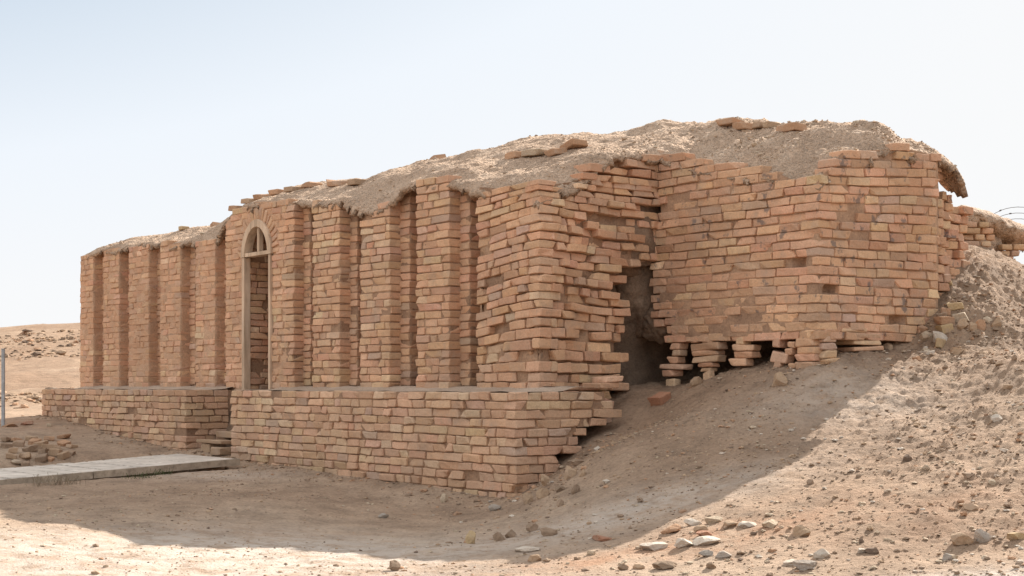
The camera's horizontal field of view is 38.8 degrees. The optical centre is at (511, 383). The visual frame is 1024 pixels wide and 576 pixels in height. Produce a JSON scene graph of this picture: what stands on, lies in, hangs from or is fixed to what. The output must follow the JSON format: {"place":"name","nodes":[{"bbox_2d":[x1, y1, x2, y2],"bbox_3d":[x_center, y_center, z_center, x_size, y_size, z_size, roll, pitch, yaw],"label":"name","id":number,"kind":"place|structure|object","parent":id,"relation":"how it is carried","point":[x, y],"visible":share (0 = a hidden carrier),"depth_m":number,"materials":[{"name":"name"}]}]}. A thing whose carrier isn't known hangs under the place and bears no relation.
{"place":"outdoors","nodes":[
{"label":"outdoors","id":0,"kind":"place"},
{"bbox_2d":[0,245,1023,575],"bbox_3d":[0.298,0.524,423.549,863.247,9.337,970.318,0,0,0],"label":"ground","id":1,"kind":"structure","parent":0,"point":[270,521],"depth_m":11.52,"materials":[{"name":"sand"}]},
{"bbox_2d":[1,349,4,425],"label":"metal post","id":2,"kind":"object","parent":1,"relation":"on","point":[2,387],"visible":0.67,"depth_m":20.98,"materials":[{"name":"metal"}]},
{"bbox_2d":[1,437,10,441],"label":"loose brick","id":3,"kind":"object","parent":1,"relation":"on","point":[5,439],"visible":1,"depth_m":19.19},
{"bbox_2d":[0,443,12,448],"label":"loose brick","id":4,"kind":"object","parent":1,"relation":"on","point":[5,445],"visible":0.92,"depth_m":18.58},
{"bbox_2d":[2,423,17,426],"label":"stone","id":5,"kind":"object","parent":1,"relation":"on","point":[11,425],"visible":1,"depth_m":20.86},
{"bbox_2d":[6,453,16,458],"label":"loose brick","id":6,"kind":"object","parent":1,"relation":"on","point":[10,456],"visible":0.96,"depth_m":17.73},
{"bbox_2d":[8,447,17,452],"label":"loose brick","id":7,"kind":"object","parent":1,"relation":"on","point":[12,450],"visible":0.92,"depth_m":18.09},
{"bbox_2d":[11,459,21,464],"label":"stone","id":8,"kind":"object","parent":1,"relation":"on","point":[16,461],"visible":1,"depth_m":17.59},
{"bbox_2d":[13,440,24,446],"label":"loose brick","id":9,"kind":"object","parent":1,"relation":"on","point":[18,443],"visible":0.99,"depth_m":18.75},
{"bbox_2d":[18,452,30,458],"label":"loose brick","id":10,"kind":"object","parent":1,"relation":"on","point":[27,455],"visible":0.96,"depth_m":17.79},
{"bbox_2d":[22,444,42,451],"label":"loose brick","id":11,"kind":"object","parent":1,"relation":"on","point":[33,448],"visible":0.81,"depth_m":18.32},
{"bbox_2d":[28,438,41,444],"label":"loose brick","id":12,"kind":"object","parent":1,"relation":"on","point":[31,441],"visible":0.61,"depth_m":19.05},
{"bbox_2d":[0,329,80,408],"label":"desert rocks","id":13,"kind":"object","parent":1,"relation":"on","point":[27,332],"visible":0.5,"depth_m":57.62,"materials":[{"name":"stone"}]},
{"bbox_2d":[33,440,48,446],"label":"loose brick","id":14,"kind":"object","parent":1,"relation":"on","point":[40,443],"visible":0.55,"depth_m":18.85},
{"bbox_2d":[35,453,47,461],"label":"loose brick","id":15,"kind":"object","parent":1,"relation":"on","point":[43,457],"visible":1,"depth_m":17.81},
{"bbox_2d":[38,448,47,453],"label":"loose brick","id":16,"kind":"object","parent":1,"relation":"on","point":[42,451],"visible":0.76,"depth_m":18.02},
{"bbox_2d":[42,444,56,449],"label":"loose brick","id":17,"kind":"object","parent":1,"relation":"on","point":[47,446],"visible":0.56,"depth_m":18.54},
{"bbox_2d":[44,436,54,440],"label":"loose brick","id":18,"kind":"object","parent":1,"relation":"on","point":[49,438],"visible":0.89,"depth_m":19.56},
{"bbox_2d":[23,472,85,486],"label":"dry grass","id":19,"kind":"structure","parent":1,"relation":"on","point":[48,482],"depth_m":14.94,"materials":[{"name":"plant"}]},
{"bbox_2d":[48,448,62,456],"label":"loose brick","id":20,"kind":"object","parent":1,"relation":"on","point":[52,452],"visible":0.91,"depth_m":18.08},
{"bbox_2d":[56,451,70,459],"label":"loose brick","id":21,"kind":"object","parent":1,"relation":"on","point":[63,455],"visible":1,"depth_m":18.04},
{"bbox_2d":[57,440,70,445],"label":"loose brick","id":22,"kind":"object","parent":1,"relation":"on","point":[62,442],"visible":0.8,"depth_m":19.03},
{"bbox_2d":[57,434,70,438],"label":"loose brick","id":23,"kind":"object","parent":1,"relation":"on","point":[63,436],"visible":0.94,"depth_m":19.79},
{"bbox_2d":[0,454,239,484],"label":"boardwalk","id":24,"kind":"structure","parent":1,"relation":"on","point":[111,467],"depth_m":16.68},
{"bbox_2d":[122,468,203,478],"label":"weeds","id":25,"kind":"object","parent":1,"relation":"on","point":[139,476],"visible":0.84,"depth_m":15.76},
{"bbox_2d":[200,443,225,451],"bbox_3d":[-3.774,0.809,18.360,0.252,0.126,0.265,0,0,-38],"label":"step stone","id":26,"kind":"object","parent":1,"relation":"on","point":[205,447],"visible":0.52,"depth_m":18.26,"materials":[{"name":"brick"}]},
{"bbox_2d":[196,439,230,443],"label":"step stone","id":27,"kind":"object","parent":1,"relation":"on","point":[212,441],"visible":0.67,"depth_m":18.05,"materials":[{"name":"brick"}]},
{"bbox_2d":[216,431,231,437],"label":"step stone","id":28,"kind":"object","parent":27,"relation":"on","point":[225,434],"visible":0.36,"depth_m":18.69,"materials":[{"name":"brick"}]},
{"bbox_2d":[211,446,232,454],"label":"step stone","id":29,"kind":"object","parent":1,"relation":"on","point":[223,450],"visible":0.74,"depth_m":17.89,"materials":[{"name":"brick"}]},
{"bbox_2d":[389,560,400,570],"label":"stone","id":30,"kind":"object","parent":1,"relation":"on","point":[394,565],"visible":0.95,"depth_m":9.11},
{"bbox_2d":[440,494,447,502],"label":"stone","id":31,"kind":"object","parent":1,"relation":"on","point":[444,498],"visible":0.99,"depth_m":13.78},
{"bbox_2d":[465,530,475,543],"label":"stone","id":32,"kind":"object","parent":1,"relation":"on","point":[470,537],"visible":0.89,"depth_m":10.51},
{"bbox_2d":[488,504,501,510],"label":"stone","id":33,"kind":"object","parent":1,"relation":"on","point":[493,507],"visible":0.96,"depth_m":12.65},
{"bbox_2d":[493,532,504,541],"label":"stone","id":34,"kind":"object","parent":1,"relation":"on","point":[498,536],"visible":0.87,"depth_m":10.48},
{"bbox_2d":[42,116,972,497],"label":"brick temple","id":35,"kind":"structure","parent":1,"relation":"on","point":[490,322],"depth_m":15.12,"materials":[{"name":"brick"}]},
{"bbox_2d":[228,205,241,210],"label":"roof brick","id":36,"kind":"object","parent":35,"relation":"on","point":[230,208],"visible":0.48,"depth_m":20.26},
{"bbox_2d":[241,198,254,203],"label":"roof brick","id":37,"kind":"object","parent":35,"relation":"on","point":[245,200],"visible":0.58,"depth_m":20.20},
{"bbox_2d":[253,194,270,199],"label":"roof brick","id":38,"kind":"object","parent":35,"relation":"on","point":[257,196],"visible":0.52,"depth_m":19.91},
{"bbox_2d":[268,189,283,195],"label":"roof brick","id":39,"kind":"object","parent":35,"relation":"on","point":[272,192],"visible":0.56,"depth_m":19.31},
{"bbox_2d":[284,186,302,191],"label":"roof brick","id":40,"kind":"object","parent":35,"relation":"on","point":[290,188],"visible":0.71,"depth_m":19.03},
{"bbox_2d":[301,181,322,187],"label":"roof brick","id":41,"kind":"object","parent":35,"relation":"on","point":[307,184],"visible":0.74,"depth_m":18.90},
{"bbox_2d":[326,179,346,186],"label":"roof brick","id":42,"kind":"object","parent":35,"relation":"on","point":[333,183],"visible":0.76,"depth_m":18.40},
{"bbox_2d":[347,178,365,184],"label":"roof brick","id":43,"kind":"object","parent":35,"relation":"on","point":[354,181],"visible":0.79,"depth_m":18.04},
{"bbox_2d":[429,154,445,159],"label":"roof brick","id":44,"kind":"object","parent":35,"relation":"on","point":[439,156],"visible":0.52,"depth_m":18.30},
{"bbox_2d":[505,151,520,158],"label":"roof brick","id":45,"kind":"object","parent":35,"relation":"on","point":[512,154],"visible":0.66,"depth_m":16.08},
{"bbox_2d":[521,148,548,156],"bbox_3d":[0.268,-2.553,16.061,0.262,0.077,0.230,0,2,40],"label":"roof brick","id":46,"kind":"object","parent":35,"relation":"on","point":[532,152],"visible":0.7,"depth_m":15.97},
{"bbox_2d":[544,148,566,156],"bbox_3d":[0.481,-2.533,15.923,0.212,0.079,0.191,-8,-3,-45],"label":"roof brick","id":47,"kind":"object","parent":35,"relation":"on","point":[553,152],"visible":0.86,"depth_m":15.84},
{"bbox_2d":[560,138,587,149],"bbox_3d":[0.682,-2.624,16.020,0.223,0.080,0.263,1,-13,-27],"label":"roof brick","id":48,"kind":"object","parent":35,"relation":"on","point":[572,143],"visible":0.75,"depth_m":15.93,"materials":[{"name":"brick"}]},
{"bbox_2d":[716,117,743,125],"bbox_3d":[2.385,-2.852,15.919,0.206,0.076,0.257,10,-6,-38],"label":"roof brick","id":49,"kind":"object","parent":35,"relation":"on","point":[730,121],"visible":0.68,"depth_m":15.83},
{"bbox_2d":[732,122,752,129],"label":"roof brick","id":50,"kind":"object","parent":35,"relation":"on","point":[742,126],"visible":0.69,"depth_m":15.69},
{"bbox_2d":[752,121,762,129],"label":"roof brick","id":51,"kind":"object","parent":35,"relation":"on","point":[757,125],"visible":0.57,"depth_m":15.49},
{"bbox_2d":[762,121,779,127],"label":"roof brick","id":52,"kind":"object","parent":35,"relation":"on","point":[767,124],"visible":0.76,"depth_m":15.40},
{"bbox_2d":[776,122,806,131],"bbox_3d":[2.897,-2.647,15.080,0.214,0.088,0.282,1,-1,-38],"label":"roof brick","id":53,"kind":"object","parent":35,"relation":"on","point":[792,126],"visible":0.77,"depth_m":14.97,"materials":[{"name":"brick"}]},
{"bbox_2d":[505,529,515,537],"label":"stone","id":54,"kind":"object","parent":1,"relation":"on","point":[510,533],"visible":0.97,"depth_m":10.56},
{"bbox_2d":[22,283,1023,507],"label":"wall debris","id":55,"kind":"object","parent":1,"relation":"on","point":[623,437],"depth_m":14.29,"materials":[{"name":"brick"}]},
{"bbox_2d":[514,546,539,551],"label":"stone","id":56,"kind":"object","parent":1,"relation":"on","point":[525,549],"visible":1,"depth_m":9.70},
{"bbox_2d":[522,493,532,503],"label":"stone","id":57,"kind":"object","parent":1,"relation":"on","point":[527,498],"visible":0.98,"depth_m":12.45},
{"bbox_2d":[526,523,537,531],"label":"stone","id":58,"kind":"object","parent":1,"relation":"on","point":[530,527],"visible":0.95,"depth_m":10.65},
{"bbox_2d":[528,554,541,561],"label":"stone","id":59,"kind":"object","parent":1,"relation":"on","point":[535,557],"visible":1,"depth_m":9.25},
{"bbox_2d":[536,488,549,498],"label":"stone","id":60,"kind":"object","parent":1,"relation":"on","point":[541,493],"visible":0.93,"depth_m":12.43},
{"bbox_2d":[541,474,549,485],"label":"stone","id":61,"kind":"object","parent":1,"relation":"on","point":[544,479],"visible":1,"depth_m":12.83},
{"bbox_2d":[540,527,557,535],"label":"stone","id":62,"kind":"object","parent":1,"relation":"on","point":[546,531],"visible":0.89,"depth_m":10.26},
{"bbox_2d":[555,485,564,491],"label":"stone","id":63,"kind":"object","parent":1,"relation":"on","point":[559,488],"visible":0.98,"depth_m":12.37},
{"bbox_2d":[556,499,563,506],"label":"stone","id":64,"kind":"object","parent":1,"relation":"on","point":[560,502],"visible":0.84,"depth_m":11.52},
{"bbox_2d":[564,466,576,480],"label":"stone","id":65,"kind":"object","parent":1,"relation":"on","point":[570,472],"visible":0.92,"depth_m":12.70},
{"bbox_2d":[571,484,579,493],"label":"stone","id":66,"kind":"object","parent":1,"relation":"on","point":[575,489],"visible":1,"depth_m":11.96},
{"bbox_2d":[571,459,584,465],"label":"stone","id":67,"kind":"object","parent":1,"relation":"on","point":[574,462],"visible":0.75,"depth_m":13.07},
{"bbox_2d":[592,535,611,541],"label":"stone","id":68,"kind":"object","parent":1,"relation":"on","point":[599,538],"visible":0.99,"depth_m":9.82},
{"bbox_2d":[617,564,628,569],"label":"stone","id":69,"kind":"object","parent":1,"relation":"on","point":[622,567],"visible":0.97,"depth_m":8.72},
{"bbox_2d":[633,563,644,569],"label":"stone","id":70,"kind":"object","parent":1,"relation":"on","point":[638,566],"visible":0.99,"depth_m":8.72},
{"bbox_2d":[639,542,667,550],"bbox_3d":[0.897,1.045,9.320,0.173,0.067,0.138,0,0,-12],"label":"stone","id":71,"kind":"object","parent":1,"relation":"on","point":[653,546],"visible":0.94,"depth_m":9.26,"materials":[{"name":"stone"}]},
{"bbox_2d":[647,392,670,405],"bbox_3d":[1.471,0.159,14.453,0.160,0.117,0.203,-2,16,45],"label":"loose brick","id":72,"kind":"object","parent":1,"relation":"on","point":[659,398],"visible":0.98,"depth_m":14.40,"materials":[{"name":"brick"}]},
{"bbox_2d":[652,560,675,569],"bbox_3d":[0.912,1.079,8.686,0.136,0.052,0.141,0,0,23],"label":"stone","id":73,"kind":"object","parent":1,"relation":"on","point":[664,564],"visible":1,"depth_m":8.64,"materials":[{"name":"stone"}]},
{"bbox_2d":[661,524,680,533],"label":"stone","id":74,"kind":"object","parent":1,"relation":"on","point":[673,528],"visible":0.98,"depth_m":9.68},
{"bbox_2d":[674,538,693,547],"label":"stone","id":75,"kind":"object","parent":1,"relation":"on","point":[681,542],"visible":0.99,"depth_m":9.15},
{"bbox_2d":[683,518,701,525],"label":"stone","id":76,"kind":"object","parent":1,"relation":"on","point":[690,522],"visible":0.85,"depth_m":9.79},
{"bbox_2d":[690,376,702,386],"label":"stone","id":77,"kind":"object","parent":1,"relation":"on","point":[695,381],"visible":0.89,"depth_m":14.45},
{"bbox_2d":[693,525,707,531],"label":"stone","id":78,"kind":"object","parent":1,"relation":"on","point":[699,528],"visible":0.76,"depth_m":9.55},
{"bbox_2d":[695,530,711,535],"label":"stone","id":79,"kind":"object","parent":1,"relation":"on","point":[704,533],"visible":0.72,"depth_m":9.39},
{"bbox_2d":[698,550,713,556],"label":"stone","id":80,"kind":"object","parent":1,"relation":"on","point":[706,553],"visible":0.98,"depth_m":8.85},
{"bbox_2d":[692,536,720,545],"bbox_3d":[1.226,0.991,9.191,0.189,0.059,0.157,-5,1,-13],"label":"stone","id":81,"kind":"object","parent":1,"relation":"on","point":[702,540],"visible":1,"depth_m":9.15,"materials":[{"name":"stone"}]},
{"bbox_2d":[706,562,715,568],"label":"stone","id":82,"kind":"object","parent":1,"relation":"on","point":[710,565],"visible":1,"depth_m":8.50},
{"bbox_2d":[401,269,1023,575],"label":"rubble crumbs","id":83,"kind":"object","parent":1,"relation":"on","point":[870,528],"visible":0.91,"depth_m":10.98,"materials":[{"name":"stone"}]},
{"bbox_2d":[704,516,722,523],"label":"stone","id":84,"kind":"object","parent":1,"relation":"on","point":[712,519],"visible":0.99,"depth_m":9.74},
{"bbox_2d":[715,550,731,557],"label":"stone","id":85,"kind":"object","parent":1,"relation":"on","point":[722,554],"visible":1,"depth_m":8.76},
{"bbox_2d":[722,520,737,527],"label":"stone","id":86,"kind":"object","parent":1,"relation":"on","point":[727,523],"visible":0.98,"depth_m":9.52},
{"bbox_2d":[738,521,756,527],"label":"stone","id":87,"kind":"object","parent":1,"relation":"on","point":[742,524],"visible":0.97,"depth_m":9.46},
{"bbox_2d":[762,519,777,527],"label":"stone","id":88,"kind":"object","parent":1,"relation":"on","point":[770,523],"visible":1,"depth_m":9.35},
{"bbox_2d":[771,372,787,386],"bbox_3d":[2.476,-0.023,13.390,0.158,0.180,0.141,-1,-1,-9],"label":"stone","id":89,"kind":"object","parent":1,"relation":"on","point":[780,378],"visible":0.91,"depth_m":13.34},
{"bbox_2d":[783,559,793,564],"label":"stone","id":90,"kind":"object","parent":1,"relation":"on","point":[788,562],"visible":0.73,"depth_m":8.47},
{"bbox_2d":[792,525,810,536],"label":"stone","id":91,"kind":"object","parent":1,"relation":"on","point":[801,531],"visible":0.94,"depth_m":9.09,"materials":[{"name":"stone"}]},
{"bbox_2d":[793,560,816,569],"bbox_3d":[1.691,1.049,8.380,0.126,0.072,0.110,0,0,36],"label":"stone","id":92,"kind":"object","parent":1,"relation":"on","point":[804,564],"visible":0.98,"depth_m":8.34,"materials":[{"name":"stone"}]},
{"bbox_2d":[813,549,830,557],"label":"stone","id":93,"kind":"object","parent":1,"relation":"on","point":[821,553],"visible":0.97,"depth_m":8.54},
{"bbox_2d":[864,548,878,553],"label":"stone","id":94,"kind":"object","parent":1,"relation":"on","point":[869,550],"visible":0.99,"depth_m":8.55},
{"bbox_2d":[883,343,892,349],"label":"stone","id":95,"kind":"object","parent":1,"relation":"on","point":[889,346],"visible":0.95,"depth_m":14.31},
{"bbox_2d":[902,454,911,461],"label":"stone","id":96,"kind":"object","parent":1,"relation":"on","point":[907,457],"visible":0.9,"depth_m":10.83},
{"bbox_2d":[916,325,928,332],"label":"stone","id":97,"kind":"object","parent":1,"relation":"on","point":[922,328],"visible":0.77,"depth_m":14.50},
{"bbox_2d":[917,350,934,354],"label":"loose brick","id":98,"kind":"object","parent":1,"relation":"on","point":[926,352],"visible":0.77,"depth_m":13.91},
{"bbox_2d":[920,331,932,340],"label":"stone","id":99,"kind":"object","parent":1,"relation":"on","point":[925,335],"visible":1,"depth_m":14.37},
{"bbox_2d":[933,331,947,342],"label":"stone","id":100,"kind":"object","parent":1,"relation":"on","point":[937,334],"visible":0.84,"depth_m":14.28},
{"bbox_2d":[935,338,945,347],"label":"loose brick","id":101,"kind":"object","parent":1,"relation":"on","point":[939,342],"visible":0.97,"depth_m":14.17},
{"bbox_2d":[933,316,954,324],"bbox_3d":[4.341,-0.624,14.519,0.225,0.100,0.172,1,0,-18],"label":"loose brick","id":102,"kind":"object","parent":1,"relation":"on","point":[941,320],"visible":0.89,"depth_m":14.43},
{"bbox_2d":[941,308,950,315],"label":"loose brick","id":103,"kind":"object","parent":102,"relation":"on","point":[947,311],"visible":0.77,"depth_m":14.59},
{"bbox_2d":[935,323,953,333],"bbox_3d":[4.277,-0.544,14.420,0.152,0.097,0.167,-12,2,-22],"label":"loose brick","id":104,"kind":"object","parent":1,"relation":"on","point":[946,328],"visible":0.85,"depth_m":14.35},
{"bbox_2d":[942,553,952,559],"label":"stone","id":105,"kind":"object","parent":1,"relation":"on","point":[946,556],"visible":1,"depth_m":8.30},
{"bbox_2d":[947,302,963,310],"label":"loose brick","id":106,"kind":"object","parent":1,"relation":"on","point":[955,306],"visible":1,"depth_m":14.64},
{"bbox_2d":[950,347,965,354],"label":"stone","id":107,"kind":"object","parent":1,"relation":"on","point":[956,351],"visible":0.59,"depth_m":13.87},
{"bbox_2d":[952,312,968,322],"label":"loose brick","id":108,"kind":"object","parent":1,"relation":"on","point":[958,316],"visible":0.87,"depth_m":14.48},
{"bbox_2d":[951,532,973,545],"bbox_3d":[2.657,0.916,8.607,0.140,0.082,0.097,-5,4,-3],"label":"stone","id":109,"kind":"object","parent":1,"relation":"on","point":[958,538],"visible":1,"depth_m":8.56,"materials":[{"name":"stone"}]},
{"bbox_2d":[957,318,968,329],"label":"stone","id":110,"kind":"object","parent":1,"relation":"on","point":[963,324],"visible":1,"depth_m":14.35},
{"bbox_2d":[961,472,974,478],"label":"stone","id":111,"kind":"object","parent":1,"relation":"on","point":[966,475],"visible":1,"depth_m":9.99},
{"bbox_2d":[961,503,978,510],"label":"stone","id":112,"kind":"object","parent":1,"relation":"on","point":[970,506],"visible":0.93,"depth_m":9.30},
{"bbox_2d":[969,322,976,330],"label":"stone","id":113,"kind":"object","parent":1,"relation":"on","point":[972,326],"visible":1,"depth_m":14.33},
{"bbox_2d":[976,319,985,330],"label":"stone","id":114,"kind":"object","parent":1,"relation":"on","point":[981,324],"visible":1,"depth_m":14.37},
{"bbox_2d":[974,529,990,542],"bbox_3d":[2.804,0.917,8.656,0.093,0.116,0.079,0,0,-27],"label":"stone","id":115,"kind":"object","parent":1,"relation":"on","point":[981,536],"visible":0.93,"depth_m":8.63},
{"bbox_2d":[957,205,1023,258],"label":"ruined wall","id":116,"kind":"structure","parent":1,"relation":"on","point":[989,229],"depth_m":17.28,"materials":[{"name":"brick"}]},
{"bbox_2d":[990,414,1001,421],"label":"stone","id":117,"kind":"object","parent":1,"relation":"on","point":[996,417],"visible":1,"depth_m":11.62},
{"bbox_2d":[991,317,1000,326],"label":"stone","id":118,"kind":"object","parent":1,"relation":"on","point":[996,322],"visible":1,"depth_m":14.43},
{"bbox_2d":[1003,384,1012,389],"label":"stone","id":119,"kind":"object","parent":1,"relation":"on","point":[1007,386],"visible":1,"depth_m":12.44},
{"bbox_2d":[1006,532,1023,540],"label":"stone","id":120,"kind":"object","parent":1,"relation":"on","point":[1011,536],"visible":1,"depth_m":8.64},
{"bbox_2d":[0,0,1023,326],"label":"sky","id":121,"kind":"structure","parent":0,"point":[122,120],"materials":[{"name":"white"}]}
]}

